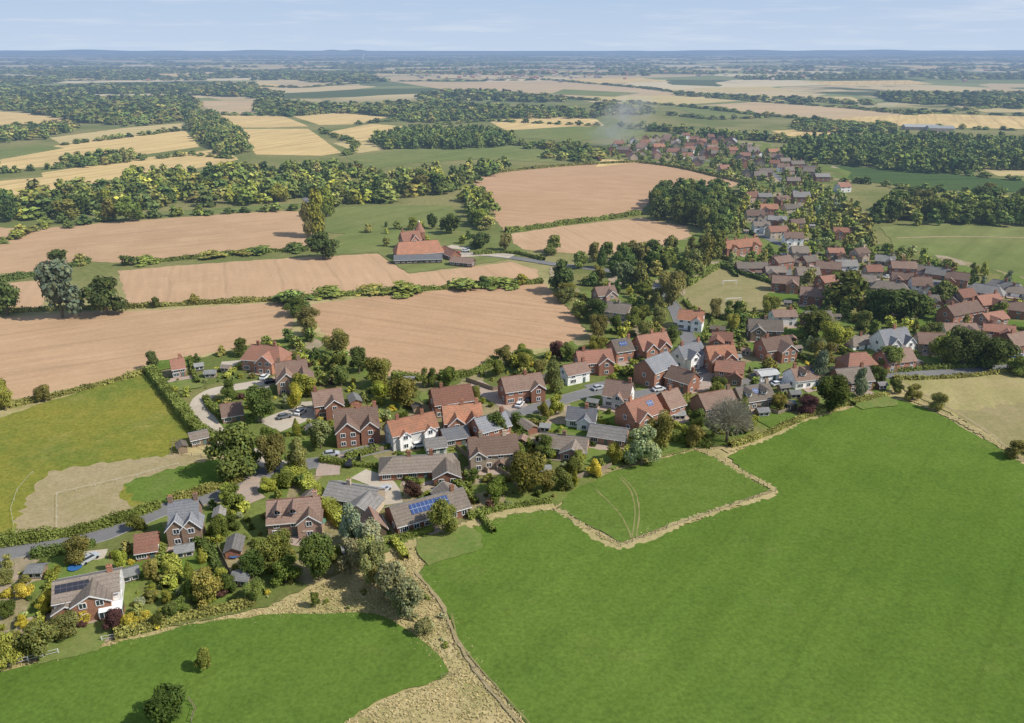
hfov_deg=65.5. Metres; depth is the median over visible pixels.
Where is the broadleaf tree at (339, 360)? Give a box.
[331,352,346,365]
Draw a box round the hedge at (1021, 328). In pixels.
[1012,324,1023,330]
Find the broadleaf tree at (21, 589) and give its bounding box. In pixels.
[13,583,34,597]
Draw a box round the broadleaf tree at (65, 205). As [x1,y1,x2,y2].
[51,199,80,218]
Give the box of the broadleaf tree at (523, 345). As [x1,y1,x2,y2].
[511,343,525,355]
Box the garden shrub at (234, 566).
[231,564,239,570]
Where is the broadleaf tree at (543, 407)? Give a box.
[537,401,549,418]
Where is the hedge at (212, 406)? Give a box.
[201,394,220,418]
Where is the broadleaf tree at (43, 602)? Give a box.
[34,594,52,611]
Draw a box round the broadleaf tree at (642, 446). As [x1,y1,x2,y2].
[623,424,661,464]
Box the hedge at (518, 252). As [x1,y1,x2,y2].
[473,250,545,259]
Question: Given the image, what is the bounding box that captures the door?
[292,529,296,535]
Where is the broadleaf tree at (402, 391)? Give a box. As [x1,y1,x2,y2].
[387,376,415,407]
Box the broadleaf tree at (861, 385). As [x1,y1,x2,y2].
[854,367,868,395]
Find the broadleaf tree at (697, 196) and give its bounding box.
[690,193,702,201]
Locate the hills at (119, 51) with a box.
[0,49,438,52]
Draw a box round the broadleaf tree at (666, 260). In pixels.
[660,252,672,271]
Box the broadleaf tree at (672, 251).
[664,249,677,267]
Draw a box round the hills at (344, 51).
[294,50,397,52]
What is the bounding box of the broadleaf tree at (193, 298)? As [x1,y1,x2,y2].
[188,293,199,301]
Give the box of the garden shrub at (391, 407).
[387,404,396,411]
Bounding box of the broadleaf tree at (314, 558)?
[298,532,332,581]
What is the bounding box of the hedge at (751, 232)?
[745,225,754,235]
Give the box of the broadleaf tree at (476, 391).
[472,385,480,397]
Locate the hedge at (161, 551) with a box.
[154,542,167,567]
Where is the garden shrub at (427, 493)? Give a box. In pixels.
[424,490,430,496]
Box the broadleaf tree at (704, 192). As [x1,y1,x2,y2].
[701,187,712,196]
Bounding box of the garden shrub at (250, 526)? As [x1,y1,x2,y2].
[247,523,254,529]
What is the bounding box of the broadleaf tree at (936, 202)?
[929,197,947,220]
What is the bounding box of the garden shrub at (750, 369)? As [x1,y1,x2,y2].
[747,366,753,372]
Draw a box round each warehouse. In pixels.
[902,124,933,129]
[926,125,954,131]
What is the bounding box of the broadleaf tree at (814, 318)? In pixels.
[799,309,834,333]
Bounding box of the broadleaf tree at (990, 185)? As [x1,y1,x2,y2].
[984,182,995,188]
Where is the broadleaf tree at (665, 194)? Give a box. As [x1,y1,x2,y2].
[659,191,670,198]
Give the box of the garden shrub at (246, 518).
[242,515,251,521]
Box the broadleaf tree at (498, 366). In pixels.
[491,359,504,376]
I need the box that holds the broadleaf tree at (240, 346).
[233,337,246,356]
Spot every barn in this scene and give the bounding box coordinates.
[392,239,443,256]
[394,254,442,264]
[442,245,460,259]
[449,256,476,267]
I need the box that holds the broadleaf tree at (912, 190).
[906,186,922,196]
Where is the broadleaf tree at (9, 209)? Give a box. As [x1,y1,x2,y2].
[0,198,18,220]
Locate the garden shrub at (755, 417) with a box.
[751,414,759,420]
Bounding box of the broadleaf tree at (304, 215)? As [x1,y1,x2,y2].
[299,200,313,237]
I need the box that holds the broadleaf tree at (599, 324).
[589,313,608,336]
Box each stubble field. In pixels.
[0,112,73,124]
[0,131,198,168]
[0,174,107,194]
[41,150,238,179]
[51,123,188,143]
[66,76,91,79]
[159,73,237,76]
[173,64,331,68]
[203,101,255,113]
[220,115,306,127]
[243,129,340,155]
[257,83,288,87]
[293,112,385,124]
[329,124,401,141]
[334,142,382,152]
[374,70,448,74]
[388,80,674,96]
[489,116,603,129]
[565,78,669,82]
[576,95,740,104]
[596,159,635,166]
[647,68,741,70]
[696,87,787,91]
[698,102,902,119]
[767,96,858,101]
[773,130,831,135]
[800,80,930,84]
[833,114,1023,128]
[896,65,1009,68]
[950,105,1023,111]
[982,167,1023,175]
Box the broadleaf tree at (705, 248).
[693,236,716,267]
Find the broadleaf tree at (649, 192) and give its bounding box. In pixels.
[648,188,656,204]
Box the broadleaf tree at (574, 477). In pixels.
[571,470,578,486]
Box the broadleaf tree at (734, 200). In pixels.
[729,197,737,213]
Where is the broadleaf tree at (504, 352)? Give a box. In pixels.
[494,345,511,365]
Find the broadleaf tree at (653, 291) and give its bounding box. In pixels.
[649,287,663,302]
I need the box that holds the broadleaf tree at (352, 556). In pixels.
[336,536,360,574]
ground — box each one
[0,51,1023,722]
[0,136,1023,664]
[13,453,213,531]
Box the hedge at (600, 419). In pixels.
[597,415,632,438]
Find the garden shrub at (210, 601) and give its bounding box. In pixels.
[203,594,215,603]
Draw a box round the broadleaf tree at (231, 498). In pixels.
[221,482,245,512]
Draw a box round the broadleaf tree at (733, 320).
[727,313,739,331]
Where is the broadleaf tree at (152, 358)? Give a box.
[145,350,158,366]
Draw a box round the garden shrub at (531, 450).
[526,447,535,453]
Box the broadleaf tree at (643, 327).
[637,320,652,334]
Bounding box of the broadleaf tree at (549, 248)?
[544,243,556,255]
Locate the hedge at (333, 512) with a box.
[283,463,344,528]
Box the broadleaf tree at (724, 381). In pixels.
[710,376,727,385]
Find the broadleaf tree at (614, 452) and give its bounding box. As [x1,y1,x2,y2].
[606,441,622,464]
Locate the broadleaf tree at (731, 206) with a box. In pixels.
[725,202,736,216]
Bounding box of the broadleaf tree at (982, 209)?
[968,200,995,222]
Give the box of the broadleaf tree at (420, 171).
[415,169,428,177]
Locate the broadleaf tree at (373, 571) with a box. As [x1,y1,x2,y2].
[368,563,386,594]
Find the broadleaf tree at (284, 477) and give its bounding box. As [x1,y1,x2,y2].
[271,467,293,487]
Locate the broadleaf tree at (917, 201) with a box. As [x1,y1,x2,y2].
[909,196,922,212]
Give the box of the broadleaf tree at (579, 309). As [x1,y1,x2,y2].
[571,301,587,318]
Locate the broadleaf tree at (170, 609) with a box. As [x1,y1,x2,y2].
[161,600,178,619]
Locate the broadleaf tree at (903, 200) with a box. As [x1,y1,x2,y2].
[897,198,905,218]
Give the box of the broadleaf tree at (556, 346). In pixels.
[549,340,562,359]
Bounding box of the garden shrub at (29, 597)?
[25,595,32,600]
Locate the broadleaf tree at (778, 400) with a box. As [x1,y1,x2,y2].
[770,393,787,408]
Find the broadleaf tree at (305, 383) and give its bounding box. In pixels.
[290,372,317,396]
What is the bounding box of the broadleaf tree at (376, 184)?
[370,180,381,189]
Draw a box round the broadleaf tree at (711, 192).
[705,190,717,197]
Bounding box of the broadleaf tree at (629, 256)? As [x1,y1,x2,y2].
[622,248,635,265]
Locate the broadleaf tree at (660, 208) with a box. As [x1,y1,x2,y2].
[649,196,670,220]
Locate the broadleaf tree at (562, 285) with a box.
[553,282,578,300]
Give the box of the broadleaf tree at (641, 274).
[630,259,649,284]
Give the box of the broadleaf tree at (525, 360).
[516,352,532,371]
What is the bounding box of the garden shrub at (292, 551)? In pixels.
[284,545,295,554]
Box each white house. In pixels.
[50,563,124,623]
[383,408,439,450]
[422,436,447,453]
[559,356,590,385]
[565,402,598,430]
[602,377,635,408]
[669,337,704,369]
[671,139,680,144]
[677,307,704,332]
[681,132,690,138]
[681,151,693,158]
[684,145,694,152]
[751,221,770,233]
[752,150,762,157]
[753,368,780,381]
[768,305,798,324]
[776,162,789,171]
[781,229,804,245]
[781,362,827,389]
[833,180,851,192]
[834,257,859,269]
[839,331,869,350]
[858,270,876,284]
[868,324,917,351]
[907,273,933,293]
[916,262,933,276]
[942,323,978,332]
[1003,283,1023,299]
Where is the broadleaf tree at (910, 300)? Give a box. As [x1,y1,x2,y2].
[890,287,925,319]
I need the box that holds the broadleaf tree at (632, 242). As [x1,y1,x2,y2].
[627,240,639,256]
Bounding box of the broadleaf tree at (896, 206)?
[884,198,904,222]
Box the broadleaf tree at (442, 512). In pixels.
[426,498,458,534]
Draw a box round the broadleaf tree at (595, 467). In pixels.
[586,458,601,476]
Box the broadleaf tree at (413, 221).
[407,217,417,229]
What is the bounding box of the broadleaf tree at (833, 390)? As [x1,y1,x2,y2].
[815,373,850,411]
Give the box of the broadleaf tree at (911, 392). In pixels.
[904,383,922,400]
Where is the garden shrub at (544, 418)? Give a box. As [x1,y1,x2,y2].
[538,416,546,421]
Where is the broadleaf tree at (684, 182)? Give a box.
[680,180,690,188]
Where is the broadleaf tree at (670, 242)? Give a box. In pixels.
[665,237,674,247]
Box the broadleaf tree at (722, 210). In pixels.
[710,206,727,214]
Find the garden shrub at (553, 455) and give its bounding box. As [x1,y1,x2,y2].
[550,453,556,458]
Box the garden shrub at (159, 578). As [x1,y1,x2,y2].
[154,573,164,582]
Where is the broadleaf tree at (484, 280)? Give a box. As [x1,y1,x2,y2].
[478,275,490,286]
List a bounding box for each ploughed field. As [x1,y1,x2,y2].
[0,211,311,275]
[0,227,17,245]
[0,303,293,398]
[4,280,45,307]
[118,254,538,303]
[311,284,585,376]
[468,162,737,230]
[511,218,691,254]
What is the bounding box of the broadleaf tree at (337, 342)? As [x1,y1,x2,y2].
[321,328,349,353]
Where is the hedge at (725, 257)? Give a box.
[717,254,728,260]
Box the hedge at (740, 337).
[737,325,744,343]
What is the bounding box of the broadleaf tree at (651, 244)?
[645,240,654,252]
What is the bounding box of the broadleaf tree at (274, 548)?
[256,528,292,572]
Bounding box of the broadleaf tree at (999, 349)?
[973,336,1022,368]
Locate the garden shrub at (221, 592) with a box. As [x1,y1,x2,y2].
[216,589,228,596]
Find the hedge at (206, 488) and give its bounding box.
[167,474,243,499]
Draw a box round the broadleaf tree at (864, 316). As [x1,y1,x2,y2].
[855,310,872,329]
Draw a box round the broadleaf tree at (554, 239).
[547,234,560,247]
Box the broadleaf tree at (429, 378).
[421,367,435,386]
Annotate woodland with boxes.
[0,51,1023,80]
[0,67,1023,126]
[0,107,1023,243]
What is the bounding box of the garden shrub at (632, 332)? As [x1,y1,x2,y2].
[627,329,636,335]
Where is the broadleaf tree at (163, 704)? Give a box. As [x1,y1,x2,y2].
[142,682,186,722]
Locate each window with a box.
[78,603,86,609]
[95,599,103,605]
[135,554,146,559]
[172,529,179,534]
[174,538,181,543]
[187,528,194,533]
[224,417,231,421]
[306,521,311,526]
[319,412,325,416]
[382,475,390,479]
[400,526,408,532]
[408,473,416,476]
[424,520,432,525]
[447,440,454,445]
[570,421,576,425]
[590,437,597,441]
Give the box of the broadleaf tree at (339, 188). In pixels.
[330,182,348,197]
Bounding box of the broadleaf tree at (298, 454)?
[284,437,307,469]
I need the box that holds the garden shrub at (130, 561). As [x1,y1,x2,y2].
[126,558,134,565]
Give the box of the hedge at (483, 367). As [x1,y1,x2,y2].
[390,354,498,381]
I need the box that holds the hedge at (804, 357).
[797,352,813,364]
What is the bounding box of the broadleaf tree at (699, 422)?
[691,418,704,436]
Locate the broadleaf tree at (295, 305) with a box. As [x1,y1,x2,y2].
[282,296,304,316]
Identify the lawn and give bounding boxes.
[38,621,111,663]
[44,557,129,590]
[138,548,220,576]
[156,356,194,369]
[156,377,204,393]
[405,450,426,454]
[416,524,482,565]
[419,391,428,402]
[419,462,463,481]
[447,445,466,454]
[542,362,568,374]
[551,423,587,432]
[554,431,590,445]
[562,448,624,468]
[577,291,590,298]
[596,415,620,426]
[604,323,615,331]
[614,364,633,377]
[650,440,687,453]
[673,420,711,432]
[699,333,739,341]
[739,255,767,260]
[744,361,764,372]
[746,342,753,349]
[755,410,800,427]
[766,293,798,300]
[778,361,806,374]
[783,328,807,335]
[794,306,821,312]
[805,391,856,405]
[852,395,897,408]
[855,348,876,356]
[910,318,936,325]
[918,356,954,363]
[1008,321,1023,326]
[1009,319,1023,321]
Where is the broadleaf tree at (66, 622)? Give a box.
[47,609,78,641]
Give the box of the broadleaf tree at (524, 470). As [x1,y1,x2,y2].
[508,451,546,495]
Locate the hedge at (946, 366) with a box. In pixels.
[885,355,1022,372]
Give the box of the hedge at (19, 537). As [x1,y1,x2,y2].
[0,499,161,547]
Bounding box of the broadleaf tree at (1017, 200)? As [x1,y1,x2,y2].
[1009,194,1023,217]
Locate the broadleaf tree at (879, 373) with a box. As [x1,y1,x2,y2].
[870,365,888,381]
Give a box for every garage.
[222,533,245,558]
[300,488,317,496]
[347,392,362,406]
[516,418,538,434]
[709,325,725,332]
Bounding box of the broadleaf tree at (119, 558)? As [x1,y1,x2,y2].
[110,549,126,567]
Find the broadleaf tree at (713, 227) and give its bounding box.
[707,213,728,232]
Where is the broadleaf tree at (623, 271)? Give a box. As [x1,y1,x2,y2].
[613,261,637,286]
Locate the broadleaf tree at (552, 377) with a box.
[544,358,564,391]
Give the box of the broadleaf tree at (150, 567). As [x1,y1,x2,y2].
[141,558,160,578]
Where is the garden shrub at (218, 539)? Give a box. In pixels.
[210,533,223,542]
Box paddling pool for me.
[67,563,82,570]
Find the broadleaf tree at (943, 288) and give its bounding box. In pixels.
[929,280,958,299]
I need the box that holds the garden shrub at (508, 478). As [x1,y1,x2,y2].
[504,475,510,481]
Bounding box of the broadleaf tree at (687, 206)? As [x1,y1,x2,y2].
[681,201,693,223]
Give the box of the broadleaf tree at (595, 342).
[588,335,608,348]
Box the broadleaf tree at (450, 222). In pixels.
[439,213,460,233]
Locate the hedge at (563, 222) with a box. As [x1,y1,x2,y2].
[504,210,642,232]
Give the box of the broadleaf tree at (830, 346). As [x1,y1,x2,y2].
[814,341,836,363]
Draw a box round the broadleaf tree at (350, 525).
[338,502,363,540]
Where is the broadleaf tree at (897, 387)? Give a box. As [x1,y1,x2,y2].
[889,379,904,393]
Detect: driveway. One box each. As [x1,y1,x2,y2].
[84,549,107,559]
[190,377,287,471]
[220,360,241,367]
[236,476,264,503]
[258,401,315,431]
[289,531,331,545]
[316,454,345,475]
[351,469,402,504]
[447,245,469,249]
[460,253,513,257]
[471,380,527,411]
[584,381,636,394]
[663,372,727,395]
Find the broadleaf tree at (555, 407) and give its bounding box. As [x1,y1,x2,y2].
[549,394,564,415]
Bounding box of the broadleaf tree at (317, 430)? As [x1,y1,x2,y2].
[305,418,331,447]
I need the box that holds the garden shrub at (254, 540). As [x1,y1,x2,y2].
[250,537,259,545]
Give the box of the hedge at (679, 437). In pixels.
[665,429,710,448]
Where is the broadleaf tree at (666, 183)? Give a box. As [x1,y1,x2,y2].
[655,180,670,188]
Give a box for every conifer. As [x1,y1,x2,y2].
[183,561,193,580]
[197,548,205,563]
[291,418,300,435]
[596,244,606,267]
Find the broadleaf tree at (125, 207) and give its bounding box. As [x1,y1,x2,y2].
[113,195,142,221]
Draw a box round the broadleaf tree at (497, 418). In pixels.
[487,410,511,432]
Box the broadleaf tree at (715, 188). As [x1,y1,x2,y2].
[712,184,723,191]
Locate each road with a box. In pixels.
[0,252,708,560]
[705,160,800,275]
[742,364,1006,384]
[792,270,969,286]
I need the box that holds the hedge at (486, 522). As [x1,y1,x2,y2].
[477,511,496,533]
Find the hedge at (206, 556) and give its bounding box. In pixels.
[201,536,210,562]
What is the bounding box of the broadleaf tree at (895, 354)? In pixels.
[877,344,904,365]
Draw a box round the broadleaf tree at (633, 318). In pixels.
[625,306,640,326]
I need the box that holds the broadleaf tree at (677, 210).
[671,201,684,223]
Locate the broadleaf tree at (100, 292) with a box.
[76,275,129,314]
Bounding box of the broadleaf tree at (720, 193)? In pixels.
[715,190,731,200]
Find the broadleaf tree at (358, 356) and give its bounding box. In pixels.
[348,346,366,373]
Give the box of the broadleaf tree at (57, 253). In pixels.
[46,249,67,260]
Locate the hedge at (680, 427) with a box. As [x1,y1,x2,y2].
[671,420,688,431]
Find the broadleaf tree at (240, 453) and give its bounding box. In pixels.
[203,421,261,480]
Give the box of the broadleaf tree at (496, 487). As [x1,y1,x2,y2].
[486,475,508,504]
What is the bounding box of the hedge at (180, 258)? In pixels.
[137,246,307,262]
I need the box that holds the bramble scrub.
[323,588,448,647]
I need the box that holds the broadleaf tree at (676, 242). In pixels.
[663,235,678,247]
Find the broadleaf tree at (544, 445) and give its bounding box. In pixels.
[535,434,556,457]
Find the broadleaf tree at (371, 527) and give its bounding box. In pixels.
[360,517,383,543]
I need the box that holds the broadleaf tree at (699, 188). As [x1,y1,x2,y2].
[695,184,705,191]
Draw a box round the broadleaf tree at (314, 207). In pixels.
[305,188,325,235]
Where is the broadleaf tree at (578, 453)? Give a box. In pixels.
[573,449,586,467]
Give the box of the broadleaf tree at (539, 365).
[533,359,547,373]
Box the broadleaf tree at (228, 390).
[220,378,238,400]
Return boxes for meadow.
[0,374,212,533]
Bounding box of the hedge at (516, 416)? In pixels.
[511,411,528,435]
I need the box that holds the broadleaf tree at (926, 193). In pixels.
[911,189,933,198]
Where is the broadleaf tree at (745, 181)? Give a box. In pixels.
[737,177,752,188]
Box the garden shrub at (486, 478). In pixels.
[482,475,490,482]
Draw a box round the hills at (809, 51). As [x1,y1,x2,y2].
[555,50,1023,51]
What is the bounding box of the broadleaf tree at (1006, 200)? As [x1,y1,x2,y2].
[1003,197,1014,213]
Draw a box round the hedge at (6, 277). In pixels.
[0,256,91,281]
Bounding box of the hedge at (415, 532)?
[332,524,433,553]
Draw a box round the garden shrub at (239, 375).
[237,373,243,378]
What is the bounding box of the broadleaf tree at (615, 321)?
[608,313,622,332]
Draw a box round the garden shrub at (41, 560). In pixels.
[37,558,44,562]
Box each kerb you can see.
[0,254,713,561]
[702,373,969,386]
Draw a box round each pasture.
[0,612,448,722]
[419,400,1023,722]
[557,450,768,541]
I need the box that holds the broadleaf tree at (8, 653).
[0,632,23,670]
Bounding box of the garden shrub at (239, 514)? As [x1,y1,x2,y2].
[236,512,242,517]
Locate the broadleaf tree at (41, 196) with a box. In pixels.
[33,193,49,207]
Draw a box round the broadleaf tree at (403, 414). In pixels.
[396,411,408,417]
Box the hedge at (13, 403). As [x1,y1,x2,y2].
[0,366,146,409]
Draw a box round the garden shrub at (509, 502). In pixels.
[502,500,513,508]
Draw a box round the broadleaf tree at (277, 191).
[269,183,289,201]
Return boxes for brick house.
[133,531,161,561]
[164,492,205,546]
[169,353,185,377]
[219,400,243,423]
[240,340,292,374]
[266,489,323,538]
[274,354,314,395]
[310,386,344,420]
[322,478,386,515]
[333,400,380,447]
[378,448,461,485]
[383,481,471,533]
[427,382,474,418]
[439,425,470,446]
[440,397,482,434]
[465,429,519,470]
[470,406,512,436]
[496,369,546,404]
[538,429,588,461]
[572,346,614,375]
[587,423,630,447]
[590,282,618,301]
[604,299,632,321]
[606,334,635,362]
[607,145,616,154]
[613,393,664,431]
[614,139,623,145]
[618,145,629,153]
[626,148,633,156]
[628,151,638,160]
[632,327,672,358]
[633,351,677,388]
[634,143,645,151]
[651,149,661,158]
[652,142,664,149]
[656,384,686,418]
[660,136,669,140]
[663,365,700,393]
[666,146,678,155]
[672,141,680,148]
[680,147,692,152]
[684,141,694,145]
[689,135,698,142]
[689,384,736,417]
[692,154,704,163]
[692,157,701,166]
[696,137,706,142]
[696,140,705,145]
[699,150,708,158]
[702,339,738,372]
[705,143,717,150]
[707,146,717,151]
[708,327,733,344]
[709,136,717,143]
[711,149,721,157]
[714,354,745,386]
[717,135,725,141]
[717,163,730,171]
[722,234,762,256]
[724,145,737,153]
[733,259,768,272]
[733,377,774,409]
[735,153,747,159]
[739,151,750,159]
[741,157,750,167]
[741,167,752,177]
[743,189,758,202]
[744,208,765,221]
[745,147,758,151]
[745,315,783,340]
[752,334,797,363]
[754,169,767,180]
[755,156,765,166]
[758,166,772,176]
[758,190,772,202]
[759,202,778,215]
[763,262,786,278]
[764,222,789,238]
[766,147,778,154]
[767,152,780,159]
[767,213,786,225]
[768,254,794,269]
[769,158,779,167]
[771,275,799,293]
[772,194,790,205]
[773,154,784,159]
[779,156,790,163]
[779,202,800,214]
[781,165,795,174]
[785,175,800,185]
[787,219,805,229]
[788,246,809,260]
[789,159,804,168]
[791,190,810,202]
[792,263,821,277]
[798,252,819,265]
[799,283,824,306]
[799,310,834,325]
[802,167,815,176]
[803,163,816,168]
[813,173,830,181]
[813,274,840,286]
[814,258,841,275]
[825,244,848,259]
[828,362,875,391]
[831,227,854,239]
[834,351,878,368]
[848,244,870,262]
[861,262,883,278]
[870,279,909,291]
[871,345,917,372]
[874,252,895,266]
[887,257,917,275]
[889,269,912,284]
[912,332,945,356]
[921,291,944,308]
[924,265,950,279]
[935,297,984,322]
[936,294,959,304]
[945,268,970,288]
[954,287,977,302]
[967,282,1005,297]
[968,289,1003,312]
[972,309,1010,325]
[981,318,1015,336]
[986,277,1022,288]
[1000,297,1023,319]
[1000,328,1023,354]
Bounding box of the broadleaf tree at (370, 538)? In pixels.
[354,534,375,552]
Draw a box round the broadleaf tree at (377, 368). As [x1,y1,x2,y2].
[363,356,391,385]
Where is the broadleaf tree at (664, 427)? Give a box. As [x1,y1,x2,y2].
[646,409,674,448]
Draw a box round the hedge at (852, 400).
[846,396,856,405]
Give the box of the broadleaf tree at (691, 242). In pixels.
[687,237,695,253]
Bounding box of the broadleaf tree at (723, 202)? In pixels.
[717,198,728,207]
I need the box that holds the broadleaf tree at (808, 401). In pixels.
[797,394,819,414]
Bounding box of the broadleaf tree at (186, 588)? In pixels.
[179,578,199,603]
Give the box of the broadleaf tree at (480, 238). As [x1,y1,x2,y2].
[469,232,490,247]
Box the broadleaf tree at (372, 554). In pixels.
[358,537,386,585]
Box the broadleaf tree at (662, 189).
[658,187,668,194]
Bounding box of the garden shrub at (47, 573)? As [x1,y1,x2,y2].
[44,569,52,578]
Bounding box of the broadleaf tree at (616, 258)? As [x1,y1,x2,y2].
[608,252,625,276]
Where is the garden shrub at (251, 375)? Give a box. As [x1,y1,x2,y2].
[248,372,255,378]
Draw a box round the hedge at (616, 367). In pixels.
[583,344,621,371]
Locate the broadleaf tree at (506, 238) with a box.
[498,233,511,249]
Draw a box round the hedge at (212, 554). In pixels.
[190,534,224,573]
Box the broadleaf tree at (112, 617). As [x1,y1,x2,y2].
[101,607,122,629]
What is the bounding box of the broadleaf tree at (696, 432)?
[685,424,705,446]
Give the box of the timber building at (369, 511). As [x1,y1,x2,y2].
[360,506,388,535]
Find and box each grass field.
[0,144,60,158]
[50,203,300,223]
[317,229,527,272]
[324,205,457,233]
[347,145,560,168]
[514,126,650,140]
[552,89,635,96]
[668,106,753,117]
[880,223,1023,276]
[891,71,1023,83]
[900,372,1023,455]
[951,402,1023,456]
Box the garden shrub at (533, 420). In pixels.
[528,417,538,424]
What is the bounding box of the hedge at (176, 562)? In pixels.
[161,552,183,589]
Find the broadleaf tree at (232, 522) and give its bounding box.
[225,514,240,529]
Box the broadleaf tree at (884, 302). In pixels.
[859,287,900,320]
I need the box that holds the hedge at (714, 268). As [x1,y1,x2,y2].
[690,263,720,285]
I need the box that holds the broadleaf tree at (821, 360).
[811,349,829,376]
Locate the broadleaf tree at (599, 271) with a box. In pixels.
[591,264,605,282]
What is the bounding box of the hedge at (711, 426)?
[705,418,720,432]
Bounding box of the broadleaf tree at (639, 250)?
[631,242,651,262]
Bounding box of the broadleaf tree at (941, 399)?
[928,392,949,410]
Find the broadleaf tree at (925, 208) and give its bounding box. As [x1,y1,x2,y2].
[921,197,932,215]
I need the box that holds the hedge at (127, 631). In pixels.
[113,595,255,641]
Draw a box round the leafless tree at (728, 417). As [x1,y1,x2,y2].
[703,396,754,441]
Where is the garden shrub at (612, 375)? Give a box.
[607,373,616,378]
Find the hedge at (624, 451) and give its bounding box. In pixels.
[620,444,629,463]
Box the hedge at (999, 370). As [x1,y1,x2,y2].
[892,366,1014,379]
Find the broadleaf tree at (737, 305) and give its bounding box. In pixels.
[724,300,742,317]
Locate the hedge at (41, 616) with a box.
[34,565,60,622]
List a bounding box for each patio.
[166,545,196,551]
[168,375,192,381]
[402,480,433,485]
[428,524,443,534]
[478,468,508,474]
[541,453,561,460]
[589,443,608,449]
[597,406,614,411]
[617,360,638,365]
[674,415,689,423]
[783,325,797,328]
[803,387,816,391]
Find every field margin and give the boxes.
[390,503,555,553]
[555,448,777,549]
[721,394,1023,463]
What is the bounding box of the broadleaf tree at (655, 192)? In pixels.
[650,189,661,205]
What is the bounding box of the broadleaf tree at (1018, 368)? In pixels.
[1006,356,1023,375]
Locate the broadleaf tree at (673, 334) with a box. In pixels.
[667,324,682,342]
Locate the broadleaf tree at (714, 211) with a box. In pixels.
[707,206,721,223]
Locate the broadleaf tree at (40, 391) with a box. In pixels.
[32,384,52,400]
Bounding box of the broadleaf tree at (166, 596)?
[160,590,174,603]
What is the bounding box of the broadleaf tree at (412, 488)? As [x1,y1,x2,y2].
[403,479,423,496]
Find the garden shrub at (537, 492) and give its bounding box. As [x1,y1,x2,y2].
[534,490,541,496]
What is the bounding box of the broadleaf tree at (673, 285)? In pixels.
[657,270,685,305]
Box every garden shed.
[23,562,49,578]
[122,564,140,582]
[173,541,194,558]
[174,439,188,453]
[193,362,203,371]
[203,369,216,378]
[211,505,226,517]
[220,364,232,372]
[230,569,252,586]
[305,423,311,435]
[411,402,422,413]
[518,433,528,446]
[539,422,550,431]
[539,464,551,472]
[586,397,599,407]
[674,410,686,419]
[741,347,750,355]
[754,270,761,275]
[755,407,770,416]
[777,383,791,391]
[783,300,791,306]
[785,399,797,410]
[786,390,802,398]
[790,334,797,342]
[794,345,803,352]
[795,260,803,266]
[833,314,841,320]
[874,381,888,390]
[916,359,924,365]
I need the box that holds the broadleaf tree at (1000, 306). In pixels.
[989,302,1009,312]
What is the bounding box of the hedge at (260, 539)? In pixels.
[254,537,265,555]
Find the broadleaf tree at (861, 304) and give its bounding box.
[856,298,872,311]
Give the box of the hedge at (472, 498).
[452,479,479,504]
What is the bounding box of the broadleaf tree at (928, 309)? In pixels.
[913,293,936,315]
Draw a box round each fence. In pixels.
[5,648,58,665]
[56,462,178,518]
[171,438,206,457]
[188,696,195,722]
[216,542,230,573]
[360,446,383,457]
[396,551,511,704]
[455,443,487,472]
[466,377,497,389]
[496,466,517,486]
[558,447,776,544]
[577,462,611,478]
[757,405,789,413]
[904,389,1023,460]
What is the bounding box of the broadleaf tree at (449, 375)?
[441,366,457,385]
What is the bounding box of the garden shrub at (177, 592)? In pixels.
[175,588,182,595]
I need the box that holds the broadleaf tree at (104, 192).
[96,188,112,201]
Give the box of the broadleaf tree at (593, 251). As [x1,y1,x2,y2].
[588,241,599,261]
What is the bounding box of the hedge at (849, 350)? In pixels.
[812,333,859,352]
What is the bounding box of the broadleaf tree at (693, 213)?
[687,202,704,225]
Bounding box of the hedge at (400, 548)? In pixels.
[390,535,409,559]
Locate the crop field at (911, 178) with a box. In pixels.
[835,166,1023,191]
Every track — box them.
[414,571,517,722]
[451,613,529,722]
[595,489,631,537]
[619,477,635,537]
[622,477,639,537]
[891,378,1023,461]
[895,236,1023,237]
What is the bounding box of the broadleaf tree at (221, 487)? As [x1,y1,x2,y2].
[218,482,229,499]
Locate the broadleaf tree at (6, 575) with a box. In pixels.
[0,567,13,584]
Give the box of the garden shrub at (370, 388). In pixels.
[366,386,373,393]
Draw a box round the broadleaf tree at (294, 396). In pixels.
[286,382,301,408]
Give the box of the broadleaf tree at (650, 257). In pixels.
[641,251,661,272]
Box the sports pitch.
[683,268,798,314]
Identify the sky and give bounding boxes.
[0,0,1023,50]
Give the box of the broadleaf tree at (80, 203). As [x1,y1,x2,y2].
[62,194,89,215]
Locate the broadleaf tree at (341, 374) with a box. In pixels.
[330,365,348,385]
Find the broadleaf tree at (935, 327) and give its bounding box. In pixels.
[918,321,944,332]
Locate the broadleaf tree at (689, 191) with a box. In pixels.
[681,189,693,200]
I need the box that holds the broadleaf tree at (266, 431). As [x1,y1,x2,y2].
[259,426,277,437]
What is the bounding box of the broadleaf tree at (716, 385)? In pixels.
[709,381,723,391]
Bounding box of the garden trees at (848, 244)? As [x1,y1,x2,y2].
[0,208,1023,621]
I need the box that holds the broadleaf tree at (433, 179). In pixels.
[426,172,443,188]
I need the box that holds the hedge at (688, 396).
[684,392,691,399]
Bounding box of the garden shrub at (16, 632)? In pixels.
[10,630,21,639]
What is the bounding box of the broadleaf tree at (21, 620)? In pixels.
[14,614,28,628]
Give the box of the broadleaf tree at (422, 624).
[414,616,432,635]
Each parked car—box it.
[80,551,100,564]
[259,374,269,379]
[264,378,275,383]
[276,412,292,419]
[294,408,306,415]
[323,449,339,456]
[344,458,356,467]
[380,484,391,491]
[412,441,423,448]
[515,401,524,407]
[591,384,603,390]
[652,385,666,391]
[748,373,756,377]
[771,380,784,386]
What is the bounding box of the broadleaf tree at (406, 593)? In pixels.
[389,575,423,620]

